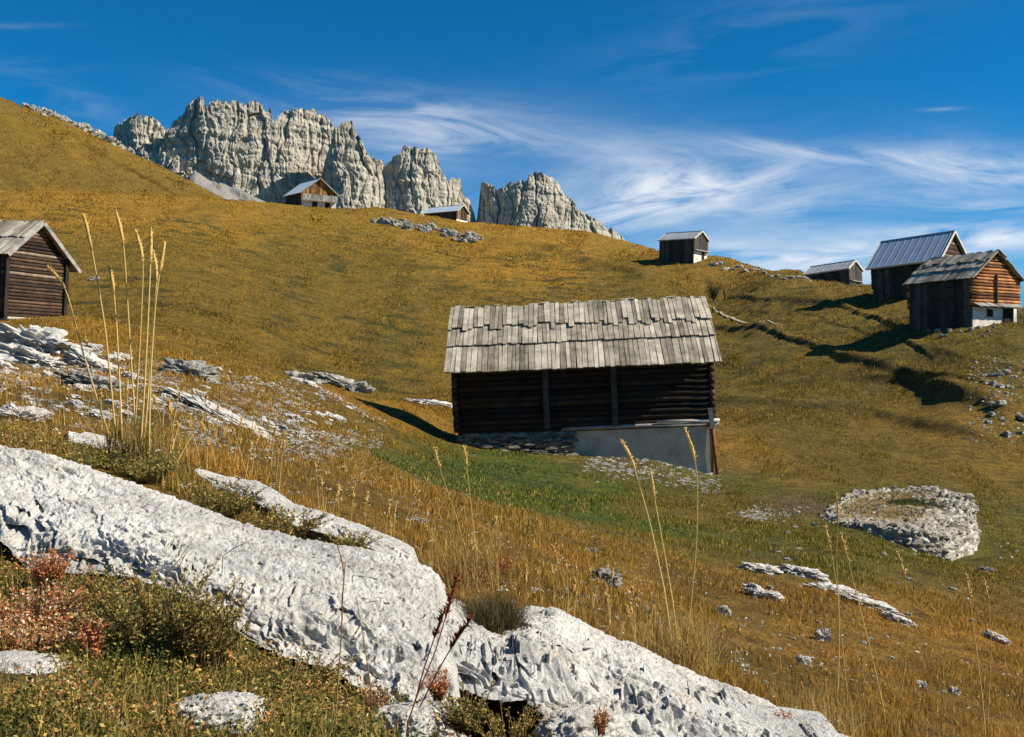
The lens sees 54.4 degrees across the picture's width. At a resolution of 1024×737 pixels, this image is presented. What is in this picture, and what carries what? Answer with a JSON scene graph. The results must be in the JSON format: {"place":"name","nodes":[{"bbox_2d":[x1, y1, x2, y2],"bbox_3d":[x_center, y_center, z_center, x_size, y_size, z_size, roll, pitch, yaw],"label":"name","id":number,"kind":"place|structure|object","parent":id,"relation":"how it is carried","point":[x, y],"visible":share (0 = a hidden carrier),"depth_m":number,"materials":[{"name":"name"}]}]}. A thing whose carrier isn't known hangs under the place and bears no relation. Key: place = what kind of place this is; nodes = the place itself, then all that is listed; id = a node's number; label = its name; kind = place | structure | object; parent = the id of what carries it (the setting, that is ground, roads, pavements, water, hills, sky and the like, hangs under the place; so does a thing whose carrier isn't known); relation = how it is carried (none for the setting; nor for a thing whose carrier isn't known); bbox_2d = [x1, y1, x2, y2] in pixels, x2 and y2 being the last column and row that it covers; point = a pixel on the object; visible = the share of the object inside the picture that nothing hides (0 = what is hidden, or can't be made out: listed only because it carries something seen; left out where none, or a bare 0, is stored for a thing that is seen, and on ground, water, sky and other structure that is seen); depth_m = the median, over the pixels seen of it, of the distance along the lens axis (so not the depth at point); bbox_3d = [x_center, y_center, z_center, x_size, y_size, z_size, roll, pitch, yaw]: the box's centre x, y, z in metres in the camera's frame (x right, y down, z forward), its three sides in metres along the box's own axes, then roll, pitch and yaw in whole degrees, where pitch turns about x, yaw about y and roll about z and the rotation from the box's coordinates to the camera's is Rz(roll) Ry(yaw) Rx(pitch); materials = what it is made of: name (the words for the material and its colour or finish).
{"place":"outdoors","nodes":[
{"label":"outdoors","id":0,"kind":"place"},
{"bbox_2d":[113,113,165,154],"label":"mountain","id":1,"kind":"structure","parent":0,"point":[137,132],"depth_m":1075.16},
{"bbox_2d":[138,147,187,177],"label":"mountain","id":2,"kind":"structure","parent":0,"point":[164,160],"depth_m":1030.99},
{"bbox_2d":[186,172,265,202],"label":"scree slope","id":3,"kind":"structure","parent":0,"point":[224,191],"depth_m":922.25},
{"bbox_2d":[159,96,333,202],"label":"mountain","id":4,"kind":"structure","parent":0,"point":[254,149],"depth_m":1039.26,"materials":[{"name":"stone"}]},
{"bbox_2d":[321,119,385,208],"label":"mountain","id":5,"kind":"structure","parent":0,"point":[351,176],"depth_m":997.15,"materials":[{"name":"stone"}]},
{"bbox_2d":[370,157,384,172],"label":"mountain","id":6,"kind":"structure","parent":0,"point":[380,164],"depth_m":1043.83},
{"bbox_2d":[382,145,475,222],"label":"mountain","id":7,"kind":"structure","parent":0,"point":[415,180],"depth_m":1007.95,"materials":[{"name":"stone"}]},
{"bbox_2d":[432,445,497,587],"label":"tall grass","id":8,"kind":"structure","parent":0,"point":[493,523],"depth_m":2.91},
{"bbox_2d":[0,97,1023,736],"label":"meadow","id":9,"kind":"structure","parent":0,"point":[318,301],"depth_m":39.71,"materials":[{"name":"plant"}]},
{"bbox_2d":[0,360,18,369],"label":"rock","id":10,"kind":"object","parent":9,"relation":"on","point":[9,365],"visible":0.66,"depth_m":7.77,"materials":[{"name":"stone"}]},
{"bbox_2d":[0,403,55,423],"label":"rock","id":11,"kind":"object","parent":9,"relation":"on","point":[30,410],"visible":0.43,"depth_m":3.38,"materials":[{"name":"stone"}]},
{"bbox_2d":[0,342,66,368],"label":"rock","id":12,"kind":"object","parent":9,"relation":"on","point":[23,354],"visible":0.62,"depth_m":9.22,"materials":[{"name":"stone"}]},
{"bbox_2d":[0,649,72,674],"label":"rock","id":13,"kind":"object","parent":9,"relation":"on","point":[29,660],"visible":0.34,"depth_m":1.48,"materials":[{"name":"stone"}]},
{"bbox_2d":[0,219,81,320],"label":"wooden barn","id":14,"kind":"structure","parent":9,"relation":"on","point":[30,284],"depth_m":45.88,"materials":[{"name":"wood"}]},
{"bbox_2d":[14,543,75,586],"bbox_3d":[-0.888,0.376,1.902,0.094,0.075,0.091,0,0,14],"label":"stonecrop","id":15,"kind":"object","parent":9,"relation":"on","point":[37,571],"visible":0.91,"depth_m":1.89,"materials":[{"name":"red plant"}]},
{"bbox_2d":[0,601,94,657],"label":"stonecrop","id":16,"kind":"object","parent":9,"relation":"on","point":[44,642],"visible":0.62,"depth_m":1.61,"materials":[{"name":"red plant"}]},
{"bbox_2d":[0,323,102,355],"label":"rock","id":17,"kind":"object","parent":9,"relation":"on","point":[49,340],"visible":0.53,"depth_m":12.89,"materials":[{"name":"stone"}]},
{"bbox_2d":[0,573,108,631],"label":"stonecrop","id":18,"kind":"object","parent":9,"relation":"on","point":[50,602],"visible":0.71,"depth_m":1.72,"materials":[{"name":"red plant"}]},
{"bbox_2d":[60,347,123,368],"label":"rock","id":19,"kind":"object","parent":9,"relation":"on","point":[72,357],"visible":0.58,"depth_m":9.93,"materials":[{"name":"stone"}]},
{"bbox_2d":[53,370,131,390],"bbox_3d":[-2.612,0.092,6.196,0.484,0.122,0.342,11,0,0],"label":"rock","id":20,"kind":"object","parent":9,"relation":"on","point":[97,380],"visible":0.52,"depth_m":6.13,"materials":[{"name":"stone"}]},
{"bbox_2d":[77,614,108,660],"bbox_3d":[-0.657,0.422,1.559,0.048,0.072,0.048,0,0,-23],"label":"stonecrop","id":21,"kind":"object","parent":9,"relation":"on","point":[88,642],"visible":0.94,"depth_m":1.55,"materials":[{"name":"red plant"}]},
{"bbox_2d":[58,441,135,469],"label":"green herb","id":22,"kind":"object","parent":9,"relation":"on","point":[90,461],"visible":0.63,"depth_m":2.63,"materials":[{"name":"green plant"}]},
{"bbox_2d":[89,408,109,416],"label":"rock","id":23,"kind":"object","parent":9,"relation":"on","point":[95,412],"visible":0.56,"depth_m":3.90,"materials":[{"name":"stone"}]},
{"bbox_2d":[66,431,137,453],"bbox_3d":[-1.226,0.360,3.026,0.414,0.339,0.219,0,0,17],"label":"rock","id":24,"kind":"object","parent":9,"relation":"on","point":[92,436],"visible":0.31,"depth_m":2.99,"materials":[{"name":"stone"}]},
{"bbox_2d":[46,207,165,459],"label":"tall grass","id":25,"kind":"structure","parent":9,"relation":"on","point":[113,284],"depth_m":2.78,"materials":[{"name":"plant"}]},
{"bbox_2d":[65,590,150,646],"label":"heath shrub","id":26,"kind":"object","parent":9,"relation":"on","point":[75,602],"visible":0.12,"depth_m":1.72,"materials":[{"name":"green plant"}]},
{"bbox_2d":[0,99,216,196],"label":"hill grass","id":27,"kind":"structure","parent":9,"relation":"on","point":[158,165],"depth_m":266.89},
{"bbox_2d":[102,134,115,145],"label":"rock","id":28,"kind":"object","parent":9,"relation":"on","point":[106,138],"visible":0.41,"depth_m":299.37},
{"bbox_2d":[105,353,124,360],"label":"rock","id":29,"kind":"object","parent":9,"relation":"on","point":[113,356],"visible":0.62,"depth_m":12.19,"materials":[{"name":"stone"}]},
{"bbox_2d":[82,406,203,463],"bbox_3d":[-1.039,0.179,2.808,0.322,0.172,0.289,0,0,-40],"label":"grass tuft","id":30,"kind":"object","parent":9,"relation":"on","point":[154,445],"visible":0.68,"depth_m":2.78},
{"bbox_2d":[106,449,182,484],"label":"green herb","id":31,"kind":"object","parent":9,"relation":"on","point":[152,467],"visible":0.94,"depth_m":2.60,"materials":[{"name":"green plant"}]},
{"bbox_2d":[75,561,240,670],"bbox_3d":[-0.599,0.407,1.653,0.267,0.177,0.233,0,0,0],"label":"heath shrub","id":32,"kind":"object","parent":9,"relation":"on","point":[128,629],"visible":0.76,"depth_m":1.63,"materials":[{"name":"green plant"}]},
{"bbox_2d":[166,397,174,464],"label":"tall grass","id":33,"kind":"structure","parent":9,"relation":"on","point":[169,405],"depth_m":2.84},
{"bbox_2d":[160,357,220,384],"bbox_3d":[-3.405,0.046,10.552,0.684,0.292,0.452,11,0,0],"label":"rock","id":34,"kind":"object","parent":9,"relation":"on","point":[202,369],"visible":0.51,"depth_m":10.48,"materials":[{"name":"stone"}]},
{"bbox_2d":[158,385,226,409],"bbox_3d":[-2.010,0.217,6.315,0.523,0.083,0.344,20,0,0],"label":"rock","id":35,"kind":"object","parent":9,"relation":"on","point":[173,392],"visible":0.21,"depth_m":6.24,"materials":[{"name":"stone"}]},
{"bbox_2d":[146,572,251,670],"bbox_3d":[-0.518,0.419,1.649,0.162,0.152,0.182,0,0,-22],"label":"heath shrub","id":36,"kind":"object","parent":9,"relation":"on","point":[215,627],"visible":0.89,"depth_m":1.63,"materials":[{"name":"green plant"}]},
{"bbox_2d":[155,535,247,606],"bbox_3d":[-0.551,0.366,1.768,0.172,0.144,0.098,0,0,0],"label":"dried stem","id":37,"kind":"object","parent":9,"relation":"on","point":[182,560],"visible":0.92,"depth_m":1.77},
{"bbox_2d":[169,690,267,732],"bbox_3d":[-0.411,0.491,1.381,0.142,0.082,0.112,0,0,-11],"label":"rock","id":38,"kind":"object","parent":9,"relation":"on","point":[222,704],"visible":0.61,"depth_m":1.35,"materials":[{"name":"stone"}]},
{"bbox_2d":[181,394,273,439],"bbox_3d":[-1.677,0.302,5.925,0.631,0.072,0.401,28,0,0],"label":"rock","id":39,"kind":"object","parent":9,"relation":"on","point":[197,402],"visible":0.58,"depth_m":5.87,"materials":[{"name":"stone"}]},
{"bbox_2d":[186,473,269,515],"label":"green herb","id":40,"kind":"object","parent":9,"relation":"on","point":[224,506],"visible":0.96,"depth_m":2.53,"materials":[{"name":"green plant"}]},
{"bbox_2d":[0,417,456,736],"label":"short grass","id":41,"kind":"structure","parent":9,"relation":"on","point":[139,730],"depth_m":1.43,"materials":[{"name":"plant"}]},
{"bbox_2d":[0,445,467,736],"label":"rock","id":42,"kind":"object","parent":9,"relation":"on","point":[293,585],"visible":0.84,"depth_m":2.14,"materials":[{"name":"stone"}]},
{"bbox_2d":[319,526,382,548],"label":"green herb","id":43,"kind":"object","parent":42,"relation":"on","point":[354,542],"visible":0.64,"depth_m":2.49,"materials":[{"name":"green plant"}]},
{"bbox_2d":[0,408,481,736],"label":"ground cover","id":44,"kind":"object","parent":9,"relation":"on","point":[269,704],"visible":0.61,"depth_m":1.43,"materials":[{"name":"green plant"}]},
{"bbox_2d":[227,655,328,721],"bbox_3d":[-0.349,0.495,1.498,0.152,0.095,0.154,0,0,-22],"label":"heath shrub","id":45,"kind":"object","parent":9,"relation":"on","point":[303,688],"visible":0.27,"depth_m":1.52,"materials":[{"name":"green plant"}]},
{"bbox_2d":[241,503,333,536],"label":"green herb","id":46,"kind":"object","parent":9,"relation":"on","point":[286,527],"visible":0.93,"depth_m":2.51,"materials":[{"name":"green plant"}]},
{"bbox_2d":[250,643,360,693],"bbox_3d":[-0.367,0.527,1.757,0.200,0.087,0.216,0,0,0],"label":"heath shrub","id":47,"kind":"object","parent":9,"relation":"on","point":[306,670],"visible":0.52,"depth_m":1.76,"materials":[{"name":"green plant"}]},
{"bbox_2d":[283,369,327,383],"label":"rock","id":48,"kind":"object","parent":9,"relation":"on","point":[294,373],"visible":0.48,"depth_m":43.24,"materials":[{"name":"stone"}]},
{"bbox_2d":[195,468,418,562],"bbox_3d":[-0.627,0.545,2.878,0.924,0.487,0.316,0,0,20],"label":"rock","id":49,"kind":"object","parent":9,"relation":"on","point":[388,544],"visible":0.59,"depth_m":2.78,"materials":[{"name":"stone"}]},
{"bbox_2d":[303,379,318,387],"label":"rock","id":50,"kind":"object","parent":9,"relation":"on","point":[310,383],"visible":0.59,"depth_m":23.89,"materials":[{"name":"stone"}]},
{"bbox_2d":[283,178,339,208],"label":"chalet","id":51,"kind":"object","parent":9,"relation":"on","point":[318,192],"visible":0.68,"depth_m":172.92,"materials":[{"name":"wood"}]},
{"bbox_2d":[309,371,355,387],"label":"rock","id":52,"kind":"object","parent":9,"relation":"on","point":[338,380],"visible":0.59,"depth_m":45.99,"materials":[{"name":"stone"}]},
{"bbox_2d":[335,539,345,726],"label":"tall grass","id":53,"kind":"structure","parent":9,"relation":"on","point":[341,627],"depth_m":1.43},
{"bbox_2d":[347,381,374,392],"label":"rock","id":54,"kind":"object","parent":9,"relation":"on","point":[362,386],"visible":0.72,"depth_m":45.19,"materials":[{"name":"stone"}]},
{"bbox_2d":[356,596,371,710],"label":"tall grass","id":55,"kind":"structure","parent":9,"relation":"on","point":[366,659],"depth_m":1.49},
{"bbox_2d":[356,676,390,714],"bbox_3d":[-0.227,0.540,1.615,0.060,0.069,0.068,0,0,0],"label":"stonecrop","id":56,"kind":"object","parent":9,"relation":"on","point":[379,703],"visible":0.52,"depth_m":1.61,"materials":[{"name":"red plant"}]},
{"bbox_2d":[349,674,430,705],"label":"heath shrub","id":57,"kind":"object","parent":9,"relation":"on","point":[405,698],"visible":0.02,"depth_m":1.75,"materials":[{"name":"green plant"}]},
{"bbox_2d":[389,216,403,226],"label":"rock","id":58,"kind":"object","parent":9,"relation":"on","point":[394,222],"visible":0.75,"depth_m":146.43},
{"bbox_2d":[375,702,434,736],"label":"rock","id":59,"kind":"object","parent":9,"relation":"on","point":[421,716],"visible":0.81,"depth_m":1.57,"materials":[{"name":"stone"}]},
{"bbox_2d":[407,398,452,407],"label":"rock","id":60,"kind":"object","parent":9,"relation":"on","point":[433,402],"visible":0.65,"depth_m":42.92,"materials":[{"name":"stone"}]},
{"bbox_2d":[421,666,450,700],"bbox_3d":[-0.130,0.552,1.742,0.058,0.054,0.060,0,0,0],"label":"stonecrop","id":61,"kind":"object","parent":9,"relation":"on","point":[440,687],"visible":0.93,"depth_m":1.73,"materials":[{"name":"red plant"}]},
{"bbox_2d":[0,353,875,732],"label":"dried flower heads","id":62,"kind":"object","parent":9,"relation":"on","point":[418,517],"visible":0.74,"depth_m":4.44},
{"bbox_2d":[406,572,473,736],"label":"dried stem","id":63,"kind":"object","parent":9,"relation":"on","point":[446,611],"visible":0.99,"depth_m":1.57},
{"bbox_2d":[422,204,470,221],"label":"cabin","id":64,"kind":"object","parent":9,"relation":"on","point":[461,212],"visible":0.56,"depth_m":185.30,"materials":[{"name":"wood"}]},
{"bbox_2d":[428,680,495,735],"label":"heath shrub","id":65,"kind":"object","parent":9,"relation":"on","point":[463,719],"visible":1,"depth_m":1.71,"materials":[{"name":"green plant"}]},
{"bbox_2d":[407,513,525,592],"bbox_3d":[-0.142,0.502,2.733,0.381,0.194,0.392,0,0,0],"label":"grass tuft","id":66,"kind":"object","parent":9,"relation":"on","point":[485,563],"visible":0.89,"depth_m":2.73,"materials":[{"name":"plant"}]},
{"bbox_2d":[493,552,515,574],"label":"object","id":67,"kind":"object","parent":9,"relation":"on","point":[504,570],"visible":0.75,"depth_m":2.74,"materials":[{"name":"brown plant"}]},
{"bbox_2d":[1,339,1018,712],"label":"loose rocks","id":68,"kind":"object","parent":9,"relation":"on","point":[339,437],"visible":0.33,"depth_m":7.62,"materials":[{"name":"stone"}]},
{"bbox_2d":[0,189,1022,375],"bbox_3d":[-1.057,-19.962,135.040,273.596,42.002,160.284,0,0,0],"label":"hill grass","id":69,"kind":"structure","parent":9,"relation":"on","point":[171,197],"depth_m":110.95,"materials":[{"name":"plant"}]},
{"bbox_2d":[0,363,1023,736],"bbox_3d":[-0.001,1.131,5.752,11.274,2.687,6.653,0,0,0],"label":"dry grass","id":70,"kind":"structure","parent":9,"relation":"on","point":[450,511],"depth_m":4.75,"materials":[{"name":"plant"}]},
{"bbox_2d":[0,125,1023,718],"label":"stone chips","id":71,"kind":"object","parent":9,"relation":"on","point":[328,449],"visible":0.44,"depth_m":10.91,"materials":[{"name":"stone"}]},
{"bbox_2d":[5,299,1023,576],"bbox_3d":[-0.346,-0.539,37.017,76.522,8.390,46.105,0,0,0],"label":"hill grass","id":72,"kind":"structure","parent":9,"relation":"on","point":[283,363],"depth_m":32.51,"materials":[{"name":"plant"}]},
{"bbox_2d":[473,691,555,736],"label":"heath shrub","id":73,"kind":"object","parent":9,"relation":"on","point":[512,728],"visible":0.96,"depth_m":1.85,"materials":[{"name":"green plant"}]},
{"bbox_2d":[444,296,721,474],"bbox_3d":[1.970,0.820,28.223,7.250,5.531,4.733,-2,0,3],"label":"hay hut","id":74,"kind":"object","parent":9,"relation":"on","point":[592,378],"visible":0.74,"depth_m":26.39,"materials":[{"name":"grey wood"}]},
{"bbox_2d":[589,567,622,588],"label":"rock","id":75,"kind":"object","parent":9,"relation":"on","point":[607,572],"visible":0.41,"depth_m":5.44,"materials":[{"name":"stone"}]},
{"bbox_2d":[444,599,847,736],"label":"rock","id":76,"kind":"object","parent":9,"relation":"on","point":[551,659],"visible":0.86,"depth_m":2.09,"materials":[{"name":"stone"}]},
{"bbox_2d":[445,588,541,634],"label":"grass tuft","id":77,"kind":"object","parent":76,"relation":"on","point":[499,618],"visible":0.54,"depth_m":2.31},
{"bbox_2d":[532,702,628,736],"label":"rock","id":78,"kind":"object","parent":76,"relation":"on","point":[574,721],"visible":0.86,"depth_m":1.83,"materials":[{"name":"stone"}]},
{"bbox_2d":[592,703,611,735],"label":"stonecrop","id":79,"kind":"object","parent":76,"relation":"on","point":[600,721],"visible":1,"depth_m":1.78,"materials":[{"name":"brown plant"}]},
{"bbox_2d":[620,426,697,656],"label":"tall grass","id":80,"kind":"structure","parent":9,"relation":"on","point":[630,456],"depth_m":2.67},
{"bbox_2d":[616,595,745,675],"bbox_3d":[0.445,0.695,2.622,0.371,0.194,0.365,0,0,-16],"label":"grass tuft","id":81,"kind":"object","parent":9,"relation":"on","point":[678,651],"visible":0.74,"depth_m":2.61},
{"bbox_2d":[658,231,709,262],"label":"wooden barn","id":82,"kind":"structure","parent":9,"relation":"on","point":[686,247],"depth_m":128.14,"materials":[{"name":"wood"}]},
{"bbox_2d":[705,279,721,300],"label":"bush","id":83,"kind":"object","parent":9,"relation":"on","point":[712,293],"visible":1,"depth_m":100.58,"materials":[{"name":"green plant"}]},
{"bbox_2d":[717,605,731,615],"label":"rock","id":84,"kind":"object","parent":9,"relation":"on","point":[723,608],"visible":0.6,"depth_m":6.20,"materials":[{"name":"stone"}]},
{"bbox_2d":[710,305,781,324],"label":"path","id":85,"kind":"structure","parent":9,"relation":"on","point":[734,318],"depth_m":80.54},
{"bbox_2d":[736,561,783,574],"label":"rock","id":86,"kind":"object","parent":9,"relation":"on","point":[764,568],"visible":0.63,"depth_m":9.27,"materials":[{"name":"stone"}]},
{"bbox_2d":[742,582,783,602],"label":"rock","id":87,"kind":"object","parent":9,"relation":"on","point":[753,589],"visible":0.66,"depth_m":7.46,"materials":[{"name":"stone"}]},
{"bbox_2d":[795,654,812,666],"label":"rock","id":88,"kind":"object","parent":9,"relation":"on","point":[806,658],"visible":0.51,"depth_m":4.67,"materials":[{"name":"stone"}]},
{"bbox_2d":[780,564,831,582],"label":"rock","id":89,"kind":"object","parent":9,"relation":"on","point":[807,572],"visible":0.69,"depth_m":9.33,"materials":[{"name":"stone"}]},
{"bbox_2d":[760,675,884,736],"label":"grass tuft","id":90,"kind":"object","parent":9,"relation":"on","point":[827,714],"visible":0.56,"depth_m":2.49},
{"bbox_2d":[814,627,830,641],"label":"rock","id":91,"kind":"object","parent":9,"relation":"on","point":[822,634],"visible":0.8,"depth_m":6.01,"materials":[{"name":"stone"}]},
{"bbox_2d":[803,260,866,284],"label":"wooden barn","id":92,"kind":"structure","parent":9,"relation":"on","point":[849,272],"depth_m":100.38,"materials":[{"name":"wood"}]},
{"bbox_2d":[823,492,847,710],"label":"tall grass","id":93,"kind":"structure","parent":9,"relation":"on","point":[837,524],"depth_m":2.76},
{"bbox_2d":[802,582,870,596],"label":"rock","id":94,"kind":"object","parent":9,"relation":"on","point":[833,587],"visible":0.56,"depth_m":8.70,"materials":[{"name":"stone"}]},
{"bbox_2d":[839,532,885,728],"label":"tall grass","id":95,"kind":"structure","parent":9,"relation":"on","point":[845,549],"depth_m":2.75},
{"bbox_2d":[833,591,904,615],"bbox_3d":[2.985,1.970,8.310,0.627,0.109,0.406,17,0,0],"label":"rock","id":96,"kind":"object","parent":9,"relation":"on","point":[883,606],"visible":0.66,"depth_m":8.21,"materials":[{"name":"stone"}]},
{"bbox_2d":[879,611,917,626],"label":"rock","id":97,"kind":"object","parent":9,"relation":"on","point":[895,618],"visible":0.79,"depth_m":7.87,"materials":[{"name":"stone"}]},
{"bbox_2d":[819,486,981,561],"bbox_3d":[7.282,3.002,18.640,2.685,1.205,5.091,0,0,29],"label":"stone heap","id":98,"kind":"object","parent":9,"relation":"on","point":[936,521],"visible":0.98,"depth_m":17.66,"materials":[{"name":"grey stone"}]},
{"bbox_2d":[894,551,908,736],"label":"tall grass","id":99,"kind":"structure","parent":9,"relation":"on","point":[901,566],"depth_m":2.81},
{"bbox_2d":[865,230,966,300],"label":"wooden barn","id":100,"kind":"structure","parent":9,"relation":"on","point":[893,265],"depth_m":72.17,"materials":[{"name":"wood"}]},
{"bbox_2d":[948,686,960,695],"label":"rock","id":101,"kind":"object","parent":9,"relation":"on","point":[951,689],"visible":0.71,"depth_m":5.01,"materials":[{"name":"stone"}]},
{"bbox_2d":[903,249,1023,330],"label":"wooden barn","id":102,"kind":"structure","parent":9,"relation":"on","point":[965,290],"depth_m":50.47,"materials":[{"name":"wood"}]},
{"bbox_2d":[1003,309,1013,322],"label":"door","id":103,"kind":"structure","parent":102,"relation":"in","point":[1008,314],"depth_m":50.54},
{"bbox_2d":[963,571,985,736],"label":"tall grass","id":104,"kind":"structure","parent":9,"relation":"on","point":[967,584],"depth_m":2.75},
{"bbox_2d":[982,577,990,736],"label":"tall grass","id":105,"kind":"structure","parent":9,"relation":"on","point":[986,590],"depth_m":2.90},
{"bbox_2d":[983,629,1010,645],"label":"rock","id":106,"kind":"object","parent":9,"relation":"on","point":[999,638],"visible":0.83,"depth_m":8.00,"materials":[{"name":"stone"}]},
{"bbox_2d":[0,0,1023,306],"label":"sky","id":107,"kind":"structure","parent":0,"point":[791,134],"materials":[{"name":"blue"}]},
{"bbox_2d":[476,171,627,241],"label":"mountain","id":108,"kind":"structure","parent":0,"point":[538,200],"depth_m":1013.94,"materials":[{"name":"stone"}]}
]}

